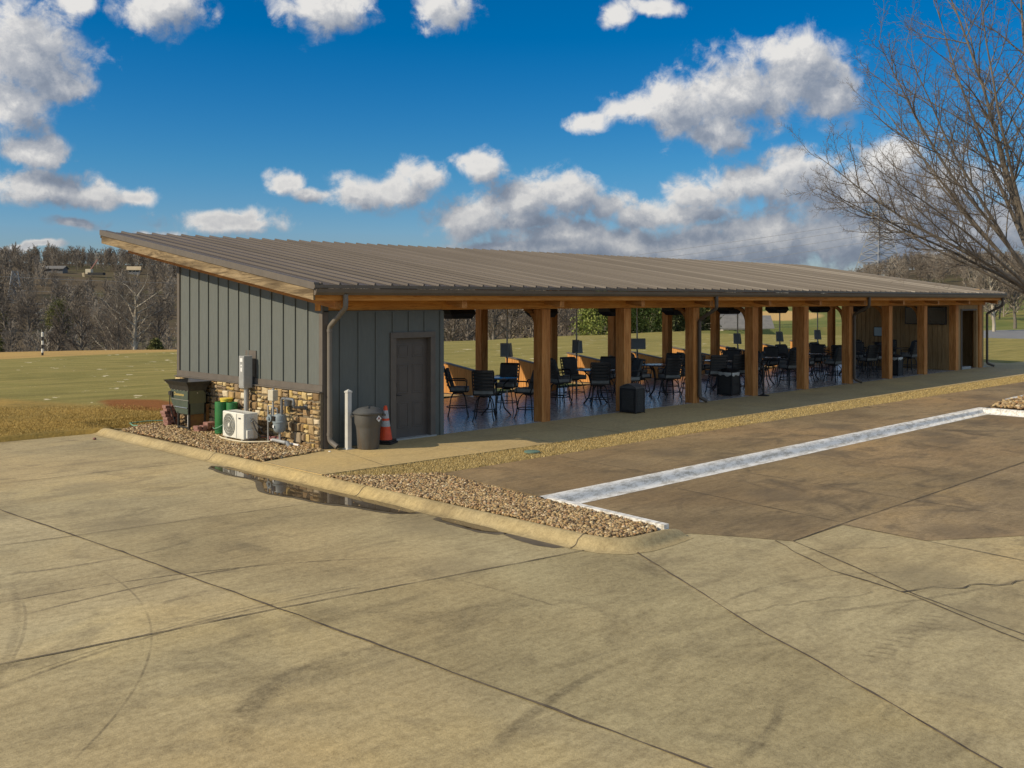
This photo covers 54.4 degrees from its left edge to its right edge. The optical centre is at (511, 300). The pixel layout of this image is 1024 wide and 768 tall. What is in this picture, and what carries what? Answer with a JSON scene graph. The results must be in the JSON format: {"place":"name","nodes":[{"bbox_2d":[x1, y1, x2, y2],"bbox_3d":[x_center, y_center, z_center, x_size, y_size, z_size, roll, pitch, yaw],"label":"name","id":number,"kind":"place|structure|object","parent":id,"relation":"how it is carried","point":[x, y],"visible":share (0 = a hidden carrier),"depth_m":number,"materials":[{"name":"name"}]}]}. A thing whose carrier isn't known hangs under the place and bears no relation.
{"place":"outdoors","nodes":[
{"label":"outdoors","id":0,"kind":"place"},
{"bbox_2d":[33,295,79,342],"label":"evergreen tree","id":1,"kind":"object","parent":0,"point":[47,320],"visible":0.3,"depth_m":174.29,"materials":[{"name":"plant"}]},
{"bbox_2d":[0,404,162,435],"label":"dormant grass","id":2,"kind":"structure","parent":0,"point":[8,428],"depth_m":24.02,"materials":[{"name":"brown plant"}]},
{"bbox_2d":[121,422,323,461],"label":"gravel","id":3,"kind":"structure","parent":0,"point":[212,441],"depth_m":19.42,"materials":[{"name":"brown gravel"}]},
{"bbox_2d":[164,378,210,429],"bbox_3d":[-7.117,2.289,21.843,0.600,1.071,1.080,0,0,-45],"label":"hopper machine","id":4,"kind":"object","parent":3,"relation":"on","point":[188,397],"visible":0.98,"depth_m":21.58,"materials":[{"name":"metal"}]},
{"bbox_2d":[215,401,226,433],"bbox_3d":[-6.105,2.465,20.903,0.258,0.680,0.258,0,0,-45],"label":"drum","id":5,"kind":"object","parent":3,"relation":"on","point":[220,407],"visible":0.61,"depth_m":20.79,"materials":[{"name":"green plastic"}]},
{"bbox_2d":[219,437,260,443],"bbox_3d":[-5.506,2.818,20.019,0.490,0.054,0.980,0,0,-45],"label":"equipment pad","id":6,"kind":"object","parent":3,"relation":"on","point":[237,439],"visible":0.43,"depth_m":19.83,"materials":[{"name":"concrete"}]},
{"bbox_2d":[223,409,257,440],"bbox_3d":[-5.438,2.511,19.972,0.340,0.558,0.902,0,0,-45],"label":"heat pump","id":7,"kind":"object","parent":6,"relation":"on","point":[237,424],"visible":0.99,"depth_m":19.77,"materials":[{"name":"white paint"}]},
{"bbox_2d":[267,388,277,440],"bbox_3d":[-4.681,2.295,19.404,0.120,1.160,0.286,0,0,-45],"label":"utility box","id":8,"kind":"object","parent":3,"relation":"on","point":[272,394],"visible":0.9,"depth_m":19.35,"materials":[{"name":"beige metal"}]},
{"bbox_2d":[266,397,307,446],"bbox_3d":[-4.406,2.350,19.229,1.015,0.962,0.318,0,0,29],"label":"gas meter","id":9,"kind":"object","parent":3,"relation":"on","point":[278,420],"visible":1,"depth_m":19.16,"materials":[{"name":"grey metal"}]},
{"bbox_2d":[323,472,657,537],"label":"gravel","id":10,"kind":"structure","parent":0,"point":[450,489],"depth_m":13.85,"materials":[{"name":"brown gravel"}]},
{"bbox_2d":[0,414,1023,767],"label":"parking lot","id":11,"kind":"structure","parent":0,"point":[158,608],"depth_m":8.71,"materials":[{"name":"concrete"}]},
{"bbox_2d":[208,466,419,513],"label":"wet pavement","id":12,"kind":"structure","parent":11,"relation":"on","point":[259,486],"depth_m":14.98,"materials":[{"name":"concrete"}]},
{"bbox_2d":[211,466,414,512],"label":"puddle","id":13,"kind":"object","parent":12,"relation":"on","point":[274,485],"visible":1,"depth_m":15.22,"materials":[{"name":"liquid"}]},
{"bbox_2d":[93,428,692,553],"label":"kerb","id":14,"kind":"structure","parent":11,"relation":"on","point":[655,540],"depth_m":13.86,"materials":[{"name":"concrete"}]},
{"bbox_2d":[433,517,505,533],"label":"wet pavement","id":15,"kind":"structure","parent":11,"relation":"on","point":[457,525],"depth_m":12.92,"materials":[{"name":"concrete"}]},
{"bbox_2d":[440,518,499,531],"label":"puddle","id":16,"kind":"object","parent":15,"relation":"on","point":[472,525],"visible":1,"depth_m":13.06,"materials":[{"name":"liquid"}]},
{"bbox_2d":[504,533,562,547],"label":"wet pavement","id":17,"kind":"structure","parent":11,"relation":"on","point":[531,541],"depth_m":12.22,"materials":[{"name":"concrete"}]},
{"bbox_2d":[0,262,1023,441],"bbox_3d":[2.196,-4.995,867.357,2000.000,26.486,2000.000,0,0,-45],"label":"ground","id":18,"kind":"structure","parent":0,"point":[92,378],"depth_m":48.63,"materials":[{"name":"green plant"}]},
{"bbox_2d":[0,301,26,351],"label":"bare tree","id":19,"kind":"object","parent":18,"relation":"on","point":[2,312],"visible":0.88,"depth_m":128.13,"materials":[{"name":"grey plant"}]},
{"bbox_2d":[15,292,43,345],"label":"bare tree","id":20,"kind":"object","parent":18,"relation":"on","point":[27,314],"visible":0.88,"depth_m":149.89,"materials":[{"name":"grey plant"}]},
{"bbox_2d":[40,266,68,272],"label":"house","id":21,"kind":"structure","parent":18,"relation":"on","point":[62,269],"depth_m":350.46,"materials":[{"name":"grey"}]},
{"bbox_2d":[43,301,80,350],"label":"bare tree","id":22,"kind":"object","parent":18,"relation":"on","point":[58,334],"visible":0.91,"depth_m":117.71,"materials":[{"name":"grey plant"}]},
{"bbox_2d":[57,300,102,350],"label":"bare tree","id":23,"kind":"object","parent":18,"relation":"on","point":[81,333],"visible":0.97,"depth_m":99.74,"materials":[{"name":"grey plant"}]},
{"bbox_2d":[90,297,128,348],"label":"bare tree","id":24,"kind":"object","parent":18,"relation":"on","point":[99,335],"visible":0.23,"depth_m":112.07,"materials":[{"name":"grey plant"}]},
{"bbox_2d":[85,285,137,349],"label":"bare tree","id":25,"kind":"object","parent":18,"relation":"on","point":[112,324],"visible":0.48,"depth_m":103.39,"materials":[{"name":"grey plant"}]},
{"bbox_2d":[99,299,133,349],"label":"bare tree","id":26,"kind":"object","parent":18,"relation":"on","point":[118,338],"visible":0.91,"depth_m":86.23,"materials":[{"name":"grey plant"}]},
{"bbox_2d":[97,269,167,349],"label":"bare tree","id":27,"kind":"object","parent":18,"relation":"on","point":[139,323],"visible":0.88,"depth_m":98.06,"materials":[{"name":"grey plant"}]},
{"bbox_2d":[145,337,165,349],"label":"evergreen tree","id":28,"kind":"object","parent":18,"relation":"on","point":[155,343],"visible":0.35,"depth_m":109.63,"materials":[{"name":"green plant"}]},
{"bbox_2d":[144,299,176,341],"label":"bare tree","id":29,"kind":"object","parent":18,"relation":"on","point":[159,332],"visible":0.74,"depth_m":119.54,"materials":[{"name":"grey plant"}]},
{"bbox_2d":[0,241,466,340],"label":"woodland","id":30,"kind":"object","parent":18,"relation":"on","point":[53,256],"visible":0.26,"depth_m":284.18,"materials":[{"name":"brown plant"}]},
{"bbox_2d":[444,319,473,340],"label":"bare tree","id":31,"kind":"object","parent":18,"relation":"on","point":[450,332],"visible":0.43,"depth_m":87.69,"materials":[{"name":"grey plant"}]},
{"bbox_2d":[449,315,474,340],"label":"bare tree","id":32,"kind":"object","parent":18,"relation":"on","point":[467,336],"visible":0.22,"depth_m":95.36,"materials":[{"name":"grey plant"}]},
{"bbox_2d":[488,309,513,339],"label":"bare tree","id":33,"kind":"object","parent":18,"relation":"on","point":[492,327],"visible":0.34,"depth_m":84.40,"materials":[{"name":"grey plant"}]},
{"bbox_2d":[1,255,1023,351],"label":"hedgerow","id":34,"kind":"object","parent":18,"relation":"on","point":[8,338],"visible":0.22,"depth_m":126.39,"materials":[{"name":"brown plant"}]},
{"bbox_2d":[494,309,531,339],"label":"bare tree","id":35,"kind":"object","parent":18,"relation":"on","point":[516,325],"visible":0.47,"depth_m":91.43,"materials":[{"name":"grey plant"}]},
{"bbox_2d":[558,309,580,335],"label":"bare tree","id":36,"kind":"object","parent":18,"relation":"on","point":[563,321],"visible":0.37,"depth_m":103.79,"materials":[{"name":"grey plant"}]},
{"bbox_2d":[567,308,607,335],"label":"evergreen tree","id":37,"kind":"object","parent":18,"relation":"on","point":[595,327],"visible":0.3,"depth_m":91.10,"materials":[{"name":"green plant"}]},
{"bbox_2d":[603,308,648,332],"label":"evergreen tree","id":38,"kind":"object","parent":18,"relation":"on","point":[633,319],"visible":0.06,"depth_m":93.20,"materials":[{"name":"green plant"}]},
{"bbox_2d":[444,363,820,398],"bbox_3d":[4.511,2.975,36.485,30.480,0.300,2.245,0,0,-45],"label":"tee line","id":39,"kind":"object","parent":18,"relation":"on","point":[461,395],"depth_m":32.58,"materials":[{"name":"brown wood"}]},
{"bbox_2d":[631,308,672,332],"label":"evergreen tree","id":40,"kind":"object","parent":18,"relation":"on","point":[656,325],"visible":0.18,"depth_m":93.80,"materials":[{"name":"green plant"}]},
{"bbox_2d":[657,308,684,331],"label":"evergreen tree","id":41,"kind":"object","parent":18,"relation":"on","point":[678,326],"visible":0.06,"depth_m":95.96,"materials":[{"name":"green plant"}]},
{"bbox_2d":[335,375,1023,474],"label":"grass strip","id":42,"kind":"object","parent":18,"relation":"on","point":[765,417],"visible":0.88,"depth_m":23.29,"materials":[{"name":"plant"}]},
{"bbox_2d":[693,307,724,330],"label":"evergreen tree","id":43,"kind":"object","parent":18,"relation":"on","point":[705,325],"visible":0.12,"depth_m":97.28,"materials":[{"name":"green plant"}]},
{"bbox_2d":[445,382,1023,498],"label":"walk","id":44,"kind":"structure","parent":18,"relation":"on","point":[541,476],"depth_m":19.26,"materials":[{"name":"brown concrete"}]},
{"bbox_2d":[720,315,774,330],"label":"house","id":45,"kind":"structure","parent":18,"relation":"on","point":[728,322],"depth_m":118.35,"materials":[{"name":"grey"}]},
{"bbox_2d":[537,249,1023,284],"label":"woodland","id":46,"kind":"object","parent":18,"relation":"on","point":[907,264],"visible":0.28,"depth_m":348.56,"materials":[{"name":"brown plant"}]},
{"bbox_2d":[854,198,897,274],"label":"lattice pylon","id":47,"kind":"object","parent":18,"relation":"on","point":[877,254],"visible":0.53,"depth_m":399.83,"materials":[{"name":"metal"}]},
{"bbox_2d":[973,265,1003,331],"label":"bare tree","id":48,"kind":"object","parent":18,"relation":"on","point":[990,282],"visible":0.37,"depth_m":117.90,"materials":[{"name":"brown plant"}]},
{"bbox_2d":[997,268,1023,328],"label":"bare tree","id":49,"kind":"object","parent":18,"relation":"on","point":[1014,294],"visible":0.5,"depth_m":125.83,"materials":[{"name":"brown plant"}]},
{"bbox_2d":[0,0,1023,274],"label":"sky","id":50,"kind":"structure","parent":0,"point":[600,127],"materials":[{"name":"blue"}]},
{"bbox_2d":[263,362,1023,475],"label":"sidewalk","id":51,"kind":"structure","parent":0,"point":[401,452],"depth_m":22.63,"materials":[{"name":"concrete"}]},
{"bbox_2d":[342,389,354,449],"bbox_3d":[-3.106,2.257,18.903,0.170,1.135,0.170,0,0,-45],"label":"bollard","id":52,"kind":"object","parent":51,"relation":"on","point":[348,419],"visible":1,"depth_m":18.87,"materials":[{"name":"white plastic"}]},
{"bbox_2d":[351,405,385,449],"bbox_3d":[-2.732,2.421,18.977,0.621,0.807,0.600,0,0,-45],"label":"rubbish can","id":53,"kind":"object","parent":51,"relation":"on","point":[368,420],"visible":1,"depth_m":18.77,"materials":[{"name":"grey plastic"}]},
{"bbox_2d":[379,406,397,444],"bbox_3d":[-2.493,2.453,19.634,0.380,0.745,0.380,0,0,17],"label":"traffic cone","id":54,"kind":"object","parent":51,"relation":"on","point":[385,435],"visible":0.86,"depth_m":19.55,"materials":[{"name":"orange plastic"}]},
{"bbox_2d":[99,230,1006,449],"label":"pavilion","id":55,"kind":"structure","parent":51,"relation":"on","point":[290,322],"depth_m":22.91,"materials":[{"name":"grey metal"}]},
{"bbox_2d":[239,355,254,410],"bbox_3d":[-5.458,2.010,20.512,0.275,1.730,0.205,0,0,-45],"label":"electrical cabinet","id":56,"kind":"object","parent":55,"relation":"attached to","point":[246,368],"visible":0.84,"depth_m":20.44,"materials":[{"name":"grey metal"}]},
{"bbox_2d":[390,331,436,440],"bbox_3d":[-2.055,1.743,20.393,1.190,2.185,0.186,0,0,-45],"label":"door","id":57,"kind":"structure","parent":55,"relation":"in","point":[412,354],"depth_m":20.47,"materials":[{"name":"black metal"}]},
{"bbox_2d":[443,289,475,318],"bbox_3d":[-1.325,-0.085,23.975,0.820,1.070,0.460,0,0,-45],"label":"patio heater","id":58,"kind":"object","parent":55,"relation":"hanging from","point":[460,314],"visible":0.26,"depth_m":23.79,"materials":[{"name":"black metal"}]},
{"bbox_2d":[598,308,615,315],"bbox_3d":[2.847,-0.085,28.090,0.820,1.070,0.460,0,0,-45],"label":"patio heater","id":59,"kind":"object","parent":55,"relation":"hanging from","point":[607,311],"visible":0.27,"depth_m":27.82,"materials":[{"name":"black metal"}]},
{"bbox_2d":[717,307,739,313],"bbox_3d":[7.019,-0.085,32.206,0.820,1.070,0.460,0,0,-45],"label":"patio heater","id":60,"kind":"object","parent":55,"relation":"hanging from","point":[726,310],"visible":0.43,"depth_m":31.98,"materials":[{"name":"black metal"}]},
{"bbox_2d":[765,307,788,312],"bbox_3d":[9.104,-0.085,34.263,0.820,1.070,0.460,0,0,-45],"label":"patio heater","id":61,"kind":"object","parent":55,"relation":"hanging from","point":[776,309],"visible":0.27,"depth_m":34.06,"materials":[{"name":"black metal"}]},
{"bbox_2d":[905,307,916,323],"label":"wall screen","id":62,"kind":"object","parent":55,"relation":"attached to","point":[910,316],"depth_m":41.12,"materials":[{"name":"black glass"}]},
{"bbox_2d":[928,307,946,324],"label":"wall screen","id":63,"kind":"object","parent":55,"relation":"attached to","point":[937,315],"depth_m":40.33,"materials":[{"name":"black glass"}]},
{"bbox_2d":[619,383,644,413],"bbox_3d":[3.017,2.454,25.013,0.368,0.742,0.528,0,0,-45],"label":"litter bin","id":64,"kind":"object","parent":51,"relation":"on","point":[632,397],"visible":1,"depth_m":24.87,"materials":[{"name":"black plastic"}]},
{"bbox_2d":[444,364,986,433],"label":"floor","id":65,"kind":"structure","parent":0,"point":[458,419],"depth_m":27.98,"materials":[{"name":"concrete"}]},
{"bbox_2d":[444,366,469,416],"bbox_3d":[-1.353,2.221,24.241,0.680,1.205,0.592,0,0,-3],"label":"bar chair","id":66,"kind":"object","parent":65,"relation":"on","point":[452,387],"visible":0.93,"depth_m":24.01,"materials":[{"name":"black metal"}]},
{"bbox_2d":[444,361,476,396],"bbox_3d":[-1.692,2.318,29.758,0.130,1.014,1.874,0,0,-45],"label":"bay divider","id":67,"kind":"object","parent":65,"relation":"on","point":[457,371],"visible":0.47,"depth_m":29.56,"materials":[{"name":"brown paint"}]},
{"bbox_2d":[471,370,496,421],"bbox_3d":[-0.647,2.221,23.311,0.592,1.205,0.680,0,0,5],"label":"bar chair","id":68,"kind":"object","parent":65,"relation":"on","point":[484,382],"visible":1,"depth_m":23.11,"materials":[{"name":"black metal"}]},
{"bbox_2d":[481,376,517,416],"bbox_3d":[-0.388,2.360,24.449,1.060,0.940,1.060,0,0,-45],"label":"bar table","id":69,"kind":"object","parent":65,"relation":"on","point":[507,378],"visible":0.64,"depth_m":24.33,"materials":[{"name":"black metal"}]},
{"bbox_2d":[500,309,512,395],"bbox_3d":[-0.167,1.050,29.172,0.307,3.550,0.431,0,0,14],"label":"screen pole","id":70,"kind":"object","parent":65,"relation":"on","point":[506,350],"visible":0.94,"depth_m":29.07,"materials":[{"name":"black metal"}]},
{"bbox_2d":[495,363,519,411],"bbox_3d":[-0.123,2.221,25.445,0.592,1.205,0.680,0,0,15],"label":"bar chair","id":71,"kind":"object","parent":65,"relation":"on","point":[508,369],"visible":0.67,"depth_m":25.54,"materials":[{"name":"black metal"}]},
{"bbox_2d":[508,357,533,386],"bbox_3d":[0.444,2.318,31.865,0.130,1.014,1.874,0,0,-45],"label":"bay divider","id":72,"kind":"object","parent":65,"relation":"on","point":[526,369],"visible":0.33,"depth_m":31.90,"materials":[{"name":"brown paint"}]},
{"bbox_2d":[514,370,533,419],"bbox_3d":[0.438,2.221,23.842,0.680,1.205,0.592,0,0,31],"label":"bar chair","id":73,"kind":"object","parent":65,"relation":"on","point":[528,390],"visible":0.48,"depth_m":23.66,"materials":[{"name":"black metal"}]},
{"bbox_2d":[550,361,571,405],"bbox_3d":[1.218,2.221,26.746,0.680,1.205,0.592,0,0,-36],"label":"bar chair","id":74,"kind":"object","parent":65,"relation":"on","point":[556,379],"visible":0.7,"depth_m":26.56,"materials":[{"name":"black metal"}]},
{"bbox_2d":[550,358,571,402],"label":"bar chair","id":75,"kind":"object","parent":65,"relation":"on","point":[552,359],"visible":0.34,"depth_m":27.59,"materials":[{"name":"black metal"}]},
{"bbox_2d":[560,357,586,399],"bbox_3d":[1.736,2.221,28.149,0.592,1.205,0.680,0,0,-31],"label":"bar chair","id":76,"kind":"object","parent":65,"relation":"on","point":[570,363],"visible":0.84,"depth_m":28.20,"materials":[{"name":"black metal"}]},
{"bbox_2d":[572,309,582,389],"bbox_3d":[2.058,1.050,31.335,0.308,3.550,0.334,0,0,21],"label":"screen pole","id":77,"kind":"object","parent":65,"relation":"on","point":[577,346],"visible":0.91,"depth_m":31.26,"materials":[{"name":"black metal"}]},
{"bbox_2d":[566,352,599,381],"bbox_3d":[2.579,2.318,33.972,0.130,1.014,1.874,0,0,-45],"label":"bay divider","id":78,"kind":"object","parent":65,"relation":"on","point":[584,361],"visible":0.34,"depth_m":34.07,"materials":[{"name":"brown paint"}]},
{"bbox_2d":[576,368,614,404],"bbox_3d":[2.282,2.360,27.224,1.060,0.940,1.060,0,0,24],"label":"bar table","id":79,"kind":"object","parent":65,"relation":"on","point":[585,370],"visible":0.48,"depth_m":27.14,"materials":[{"name":"black metal"}]},
{"bbox_2d":[589,362,610,407],"bbox_3d":[2.323,2.221,26.240,0.592,1.205,0.680,0,0,3],"label":"bar chair","id":80,"kind":"object","parent":65,"relation":"on","point":[600,374],"visible":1,"depth_m":26.02,"materials":[{"name":"black metal"}]},
{"bbox_2d":[595,356,615,399],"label":"bar chair","id":81,"kind":"object","parent":65,"relation":"on","point":[611,360],"visible":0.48,"depth_m":28.44,"materials":[{"name":"black metal"}]},
{"bbox_2d":[631,358,645,382],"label":"bar chair","id":82,"kind":"object","parent":65,"relation":"on","point":[637,366],"visible":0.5,"depth_m":27.28,"materials":[{"name":"black metal"}]},
{"bbox_2d":[631,308,645,383],"bbox_3d":[4.190,1.050,33.502,0.560,3.550,0.319,0,0,-5],"label":"screen pole","id":83,"kind":"object","parent":65,"relation":"on","point":[637,343],"visible":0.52,"depth_m":33.38,"materials":[{"name":"black metal"}]},
{"bbox_2d":[631,351,662,377],"bbox_3d":[4.715,2.318,36.079,0.130,1.014,1.874,0,0,-45],"label":"bay divider","id":84,"kind":"object","parent":65,"relation":"on","point":[651,358],"visible":0.39,"depth_m":35.77,"materials":[{"name":"brown paint"}]},
{"bbox_2d":[643,363,667,396],"bbox_3d":[4.312,2.360,29.297,1.060,0.940,1.060,0,0,13],"label":"bar table","id":85,"kind":"object","parent":65,"relation":"on","point":[651,365],"visible":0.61,"depth_m":29.20,"materials":[{"name":"black metal"}]},
{"bbox_2d":[659,353,681,392],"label":"bar chair","id":86,"kind":"object","parent":65,"relation":"on","point":[672,355],"visible":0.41,"depth_m":30.32,"materials":[{"name":"black metal"}]},
{"bbox_2d":[658,358,683,400],"bbox_3d":[4.481,2.221,28.172,0.592,1.205,0.680,0,0,-18],"label":"bar chair","id":87,"kind":"object","parent":65,"relation":"on","point":[673,367],"visible":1,"depth_m":27.99,"materials":[{"name":"black metal"}]},
{"bbox_2d":[672,347,710,373],"bbox_3d":[6.851,2.318,38.185,0.130,1.014,1.874,0,0,-45],"label":"bay divider","id":88,"kind":"object","parent":65,"relation":"on","point":[676,350],"visible":0.3,"depth_m":37.77,"materials":[{"name":"brown paint"}]},
{"bbox_2d":[704,355,727,394],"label":"bar chair","id":89,"kind":"object","parent":65,"relation":"on","point":[717,363],"visible":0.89,"depth_m":29.52,"materials":[{"name":"black metal"}]},
{"bbox_2d":[717,368,739,395],"bbox_3d":[6.428,2.424,29.586,0.464,0.802,0.544,0,0,-45],"label":"litter bin","id":90,"kind":"object","parent":65,"relation":"on","point":[728,381],"visible":1,"depth_m":29.42,"materials":[{"name":"black plastic"}]},
{"bbox_2d":[727,354,744,391],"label":"bar chair","id":91,"kind":"object","parent":65,"relation":"on","point":[738,361],"visible":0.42,"depth_m":29.85,"materials":[{"name":"black metal"}]},
{"bbox_2d":[759,356,780,385],"bbox_3d":[8.404,2.360,33.193,1.060,0.940,1.060,0,0,34],"label":"bar table","id":92,"kind":"object","parent":65,"relation":"on","point":[771,358],"visible":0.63,"depth_m":33.15,"materials":[{"name":"black metal"}]},
{"bbox_2d":[762,347,778,382],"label":"bar chair","id":93,"kind":"object","parent":65,"relation":"on","point":[770,351],"visible":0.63,"depth_m":34.30,"materials":[{"name":"black metal"}]},
{"bbox_2d":[775,344,795,375],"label":"bar chair","id":94,"kind":"object","parent":65,"relation":"on","point":[783,348],"visible":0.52,"depth_m":36.40,"materials":[{"name":"black metal"}]},
{"bbox_2d":[777,350,795,387],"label":"bar chair","id":95,"kind":"object","parent":65,"relation":"on","point":[790,364],"visible":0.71,"depth_m":32.14,"materials":[{"name":"black metal"}]},
{"bbox_2d":[809,344,825,377],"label":"bar chair","id":96,"kind":"object","parent":65,"relation":"on","point":[817,348],"visible":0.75,"depth_m":36.42,"materials":[{"name":"black metal"}]},
{"bbox_2d":[823,347,841,381],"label":"bar chair","id":97,"kind":"object","parent":65,"relation":"on","point":[836,360],"visible":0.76,"depth_m":34.27,"materials":[{"name":"black metal"}]},
{"bbox_2d":[856,342,863,373],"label":"bar chair","id":98,"kind":"object","parent":65,"relation":"on","point":[859,346],"visible":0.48,"depth_m":38.21,"materials":[{"name":"black metal"}]},
{"bbox_2d":[858,345,880,377],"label":"bar chair","id":99,"kind":"object","parent":65,"relation":"on","point":[872,353],"visible":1,"depth_m":36.14,"materials":[{"name":"black metal"}]},
{"bbox_2d":[892,354,902,374],"bbox_3d":[14.323,2.424,37.374,0.464,0.802,0.544,0,0,-45],"label":"litter bin","id":100,"kind":"object","parent":65,"relation":"on","point":[897,364],"visible":0.52,"depth_m":37.14,"materials":[{"name":"black plastic"}]},
{"bbox_2d":[900,342,916,372],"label":"bar chair","id":101,"kind":"object","parent":65,"relation":"on","point":[913,353],"visible":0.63,"depth_m":38.55,"materials":[{"name":"black metal"}]},
{"bbox_2d":[581,415,1023,540],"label":"brown pavement","id":102,"kind":"structure","parent":0,"point":[963,479],"depth_m":15.34,"materials":[{"name":"concrete"}]},
{"bbox_2d":[538,407,1023,530],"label":"white kerb","id":103,"kind":"structure","parent":102,"relation":"on","point":[576,497],"depth_m":17.62,"materials":[{"name":"paint"}]},
{"bbox_2d":[984,330,1023,338],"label":"road","id":104,"kind":"structure","parent":0,"point":[1015,334],"depth_m":111.70,"materials":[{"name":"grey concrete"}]},
{"bbox_2d":[992,395,1023,409],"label":"gravel","id":105,"kind":"structure","parent":0,"point":[1016,403],"depth_m":26.46,"materials":[{"name":"beige gravel"}]},
{"label":"bed soil","id":106,"kind":"structure","parent":0,"visible":0},
{"bbox_2d":[777,0,1023,293],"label":"bare tree","id":107,"kind":"object","parent":106,"relation":"on","point":[1015,211],"visible":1,"depth_m":27.49,"materials":[{"name":"brown plant"}]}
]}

